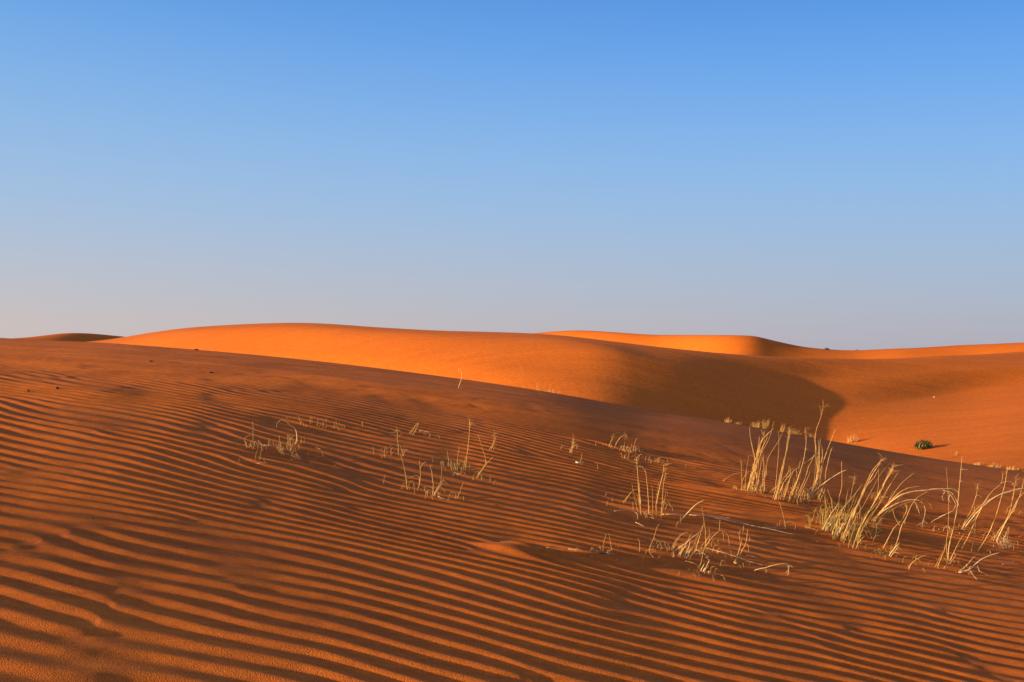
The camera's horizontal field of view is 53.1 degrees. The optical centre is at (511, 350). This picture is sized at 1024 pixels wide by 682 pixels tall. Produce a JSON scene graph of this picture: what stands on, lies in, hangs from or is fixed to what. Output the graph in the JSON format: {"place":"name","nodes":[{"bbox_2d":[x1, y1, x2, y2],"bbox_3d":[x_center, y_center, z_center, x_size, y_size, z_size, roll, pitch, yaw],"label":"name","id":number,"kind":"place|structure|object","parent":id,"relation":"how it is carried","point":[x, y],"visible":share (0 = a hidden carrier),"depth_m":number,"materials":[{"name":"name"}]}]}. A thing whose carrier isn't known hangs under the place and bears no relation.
{"place":"outdoors","nodes":[
{"label":"outdoors","id":0,"kind":"place"},
{"bbox_2d":[12,333,122,341],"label":"dune","id":1,"kind":"structure","parent":0,"point":[82,337],"depth_m":180.34,"materials":[{"name":"brown sand"}]},
{"bbox_2d":[0,338,1023,681],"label":"sand slope","id":2,"kind":"structure","parent":0,"point":[204,544],"depth_m":5.19,"materials":[{"name":"orange sand"}]},
{"bbox_2d":[238,421,273,449],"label":"grass tuft","id":3,"kind":"object","parent":2,"relation":"on","point":[254,444],"visible":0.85,"depth_m":6.56,"materials":[{"name":"plant"}]},
{"bbox_2d":[255,420,341,466],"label":"grass tuft","id":4,"kind":"object","parent":2,"relation":"on","point":[281,450],"visible":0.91,"depth_m":6.66,"materials":[{"name":"plant"}]},
{"bbox_2d":[296,415,362,431],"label":"grass tuft","id":5,"kind":"object","parent":2,"relation":"on","point":[323,424],"visible":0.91,"depth_m":8.14,"materials":[{"name":"plant"}]},
{"bbox_2d":[372,428,437,489],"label":"grass tuft","id":6,"kind":"object","parent":2,"relation":"on","point":[398,455],"visible":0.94,"depth_m":7.13,"materials":[{"name":"beige plant"}]},
{"bbox_2d":[403,460,426,490],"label":"grass tuft","id":7,"kind":"object","parent":2,"relation":"on","point":[419,478],"visible":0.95,"depth_m":6.09,"materials":[{"name":"plant"}]},
{"bbox_2d":[414,466,448,498],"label":"grass tuft","id":8,"kind":"object","parent":2,"relation":"on","point":[439,486],"visible":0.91,"depth_m":5.96,"materials":[{"name":"plant"}]},
{"bbox_2d":[432,450,465,470],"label":"grass tuft","id":9,"kind":"object","parent":2,"relation":"on","point":[452,465],"visible":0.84,"depth_m":7.01,"materials":[{"name":"plant"}]},
{"bbox_2d":[455,416,476,473],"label":"grass tuft","id":10,"kind":"object","parent":2,"relation":"on","point":[468,446],"visible":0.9,"depth_m":7.00,"materials":[{"name":"plant"}]},
{"bbox_2d":[460,435,493,484],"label":"grass tuft","id":11,"kind":"object","parent":2,"relation":"on","point":[486,462],"visible":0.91,"depth_m":6.78,"materials":[{"name":"plant"}]},
{"bbox_2d":[561,439,577,454],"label":"grass tuft","id":12,"kind":"object","parent":2,"relation":"on","point":[573,445],"visible":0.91,"depth_m":8.91,"materials":[{"name":"plant"}]},
{"bbox_2d":[575,536,617,553],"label":"grass tuft","id":13,"kind":"object","parent":2,"relation":"on","point":[600,549],"visible":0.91,"depth_m":5.24,"materials":[{"name":"plant"}]},
{"bbox_2d":[595,432,629,448],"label":"grass tuft","id":14,"kind":"object","parent":2,"relation":"on","point":[617,441],"visible":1,"depth_m":9.88,"materials":[{"name":"plant"}]},
{"bbox_2d":[616,438,641,459],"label":"grass tuft","id":15,"kind":"object","parent":2,"relation":"on","point":[629,449],"visible":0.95,"depth_m":9.79,"materials":[{"name":"plant"}]},
{"bbox_2d":[612,457,680,526],"bbox_3d":[0.849,0.891,6.682,0.476,0.449,0.738,0,0,0],"label":"grass tuft","id":16,"kind":"object","parent":2,"relation":"on","point":[639,500],"visible":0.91,"depth_m":6.52,"materials":[{"name":"plant"}]},
{"bbox_2d":[645,523,666,557],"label":"grass tuft","id":17,"kind":"object","parent":2,"relation":"on","point":[651,543],"visible":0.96,"depth_m":5.36,"materials":[{"name":"plant"}]},
{"bbox_2d":[637,454,685,467],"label":"grass tuft","id":18,"kind":"object","parent":2,"relation":"on","point":[655,460],"visible":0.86,"depth_m":9.26,"materials":[{"name":"beige plant"}]},
{"bbox_2d":[681,500,703,520],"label":"grass tuft","id":19,"kind":"object","parent":2,"relation":"on","point":[690,510],"visible":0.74,"depth_m":6.54,"materials":[{"name":"plant"}]},
{"bbox_2d":[666,555,724,578],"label":"grass tuft","id":20,"kind":"object","parent":2,"relation":"on","point":[704,568],"visible":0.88,"depth_m":5.17,"materials":[{"name":"plant"}]},
{"bbox_2d":[649,511,760,569],"bbox_3d":[1.098,1.033,5.632,0.630,0.282,0.492,0,0,-43],"label":"grass tuft","id":21,"kind":"object","parent":2,"relation":"on","point":[694,549],"visible":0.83,"depth_m":5.60,"materials":[{"name":"plant"}]},
{"bbox_2d":[662,514,793,534],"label":"fallen stalk","id":22,"kind":"object","parent":2,"relation":"on","point":[722,519],"visible":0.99,"depth_m":6.68,"materials":[{"name":"plant"}]},
{"bbox_2d":[708,526,749,567],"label":"grass tuft","id":23,"kind":"object","parent":2,"relation":"on","point":[742,549],"visible":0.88,"depth_m":5.54,"materials":[{"name":"plant"}]},
{"bbox_2d":[735,423,783,494],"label":"grass tuft","id":24,"kind":"object","parent":2,"relation":"on","point":[755,487],"visible":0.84,"depth_m":8.32,"materials":[{"name":"plant"}]},
{"bbox_2d":[761,419,768,428],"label":"grass clump","id":25,"kind":"object","parent":2,"relation":"on","point":[765,426],"visible":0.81,"depth_m":25.49,"materials":[{"name":"beige plant"}]},
{"bbox_2d":[754,563,792,573],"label":"grass tuft","id":26,"kind":"object","parent":2,"relation":"on","point":[774,565],"visible":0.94,"depth_m":5.47,"materials":[{"name":"plant"}]},
{"bbox_2d":[735,426,827,512],"bbox_3d":[2.146,0.922,8.223,0.749,0.683,0.942,0,0,18],"label":"grass tuft","id":27,"kind":"object","parent":2,"relation":"on","point":[786,490],"visible":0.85,"depth_m":7.94,"materials":[{"name":"plant"}]},
{"bbox_2d":[775,502,795,529],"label":"grass tuft","id":28,"kind":"object","parent":2,"relation":"on","point":[784,520],"visible":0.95,"depth_m":6.83,"materials":[{"name":"plant"}]},
{"bbox_2d":[789,400,845,504],"bbox_3d":[2.541,0.843,8.588,0.428,0.889,0.455,0,0,0],"label":"grass tuft","id":29,"kind":"object","parent":2,"relation":"on","point":[811,494],"visible":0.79,"depth_m":8.48,"materials":[{"name":"plant"}]},
{"bbox_2d":[801,461,862,530],"bbox_3d":[2.288,1.050,7.190,0.384,0.476,0.813,0,0,26],"label":"grass tuft","id":30,"kind":"object","parent":2,"relation":"on","point":[827,523],"visible":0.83,"depth_m":7.03,"materials":[{"name":"plant"}]},
{"bbox_2d":[815,458,888,543],"bbox_3d":[2.421,1.041,7.231,0.484,0.718,1.266,0,0,20],"label":"grass tuft","id":31,"kind":"object","parent":2,"relation":"on","point":[839,530],"visible":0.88,"depth_m":6.85,"materials":[{"name":"plant"}]},
{"bbox_2d":[825,462,902,558],"bbox_3d":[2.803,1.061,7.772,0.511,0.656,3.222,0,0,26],"label":"grass tuft","id":32,"kind":"object","parent":2,"relation":"on","point":[871,508],"visible":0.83,"depth_m":6.83,"materials":[{"name":"plant"}]},
{"bbox_2d":[883,503,906,548],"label":"grass tuft","id":33,"kind":"object","parent":2,"relation":"on","point":[894,527],"visible":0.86,"depth_m":6.68,"materials":[{"name":"plant"}]},
{"bbox_2d":[870,491,927,562],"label":"grass tuft","id":34,"kind":"object","parent":2,"relation":"on","point":[896,544],"visible":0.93,"depth_m":6.77,"materials":[{"name":"plant"}]},
{"bbox_2d":[871,472,959,534],"bbox_3d":[3.065,1.163,7.800,0.694,0.492,0.201,0,0,0],"label":"grass tuft","id":35,"kind":"object","parent":2,"relation":"on","point":[884,508],"visible":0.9,"depth_m":7.79,"materials":[{"name":"plant"}]},
{"bbox_2d":[928,460,970,566],"bbox_3d":[2.856,1.054,6.629,0.205,0.722,0.931,0,0,29],"label":"grass tuft","id":36,"kind":"object","parent":2,"relation":"on","point":[948,560],"visible":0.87,"depth_m":6.59,"materials":[{"name":"plant"}]},
{"bbox_2d":[944,552,999,576],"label":"fallen stalk","id":37,"kind":"object","parent":2,"relation":"on","point":[960,571],"visible":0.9,"depth_m":6.23,"materials":[{"name":"plant"}]},
{"bbox_2d":[957,498,990,552],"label":"grass tuft","id":38,"kind":"object","parent":2,"relation":"on","point":[972,527],"visible":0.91,"depth_m":7.09,"materials":[{"name":"plant"}]},
{"bbox_2d":[946,475,1022,532],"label":"grass tuft","id":39,"kind":"object","parent":2,"relation":"on","point":[967,524],"visible":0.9,"depth_m":8.05,"materials":[{"name":"plant"}]},
{"bbox_2d":[977,465,1007,553],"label":"grass tuft","id":40,"kind":"object","parent":2,"relation":"on","point":[996,513],"visible":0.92,"depth_m":7.06,"materials":[{"name":"plant"}]},
{"bbox_2d":[991,529,1013,549],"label":"grass tuft","id":41,"kind":"object","parent":2,"relation":"on","point":[1003,541],"visible":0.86,"depth_m":7.41,"materials":[{"name":"plant"}]},
{"bbox_2d":[983,475,1023,542],"bbox_3d":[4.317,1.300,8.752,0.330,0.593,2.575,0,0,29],"label":"grass tuft","id":42,"kind":"object","parent":2,"relation":"on","point":[1002,528],"visible":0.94,"depth_m":7.79,"materials":[{"name":"plant"}]},
{"bbox_2d":[0,0,1023,349],"label":"sky","id":43,"kind":"structure","parent":0,"point":[821,174],"materials":[{"name":"blue"}]},
{"bbox_2d":[501,540,575,549],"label":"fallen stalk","id":44,"kind":"object","parent":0,"point":[541,548],"visible":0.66,"depth_m":5.15,"materials":[{"name":"plant"}]},
{"bbox_2d":[88,323,1023,471],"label":"dunes","id":45,"kind":"structure","parent":0,"point":[972,412],"depth_m":54.79,"materials":[{"name":"orange sand"}]},
{"bbox_2d":[847,433,857,442],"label":"grass clump","id":46,"kind":"object","parent":45,"relation":"on","point":[852,440],"visible":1,"depth_m":45.76,"materials":[{"name":"beige plant"}]},
{"bbox_2d":[914,440,932,449],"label":"bush","id":47,"kind":"object","parent":45,"relation":"on","point":[924,444],"visible":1,"depth_m":40.71,"materials":[{"name":"green plant"}]},
{"bbox_2d":[987,463,1000,467],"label":"valley scrub","id":48,"kind":"object","parent":45,"relation":"on","point":[995,466],"visible":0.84,"depth_m":34.75,"materials":[{"name":"beige plant"}]},
{"bbox_2d":[534,330,1023,358],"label":"dunes","id":49,"kind":"structure","parent":0,"point":[744,345],"depth_m":154.17,"materials":[{"name":"orange sand"}]}
]}

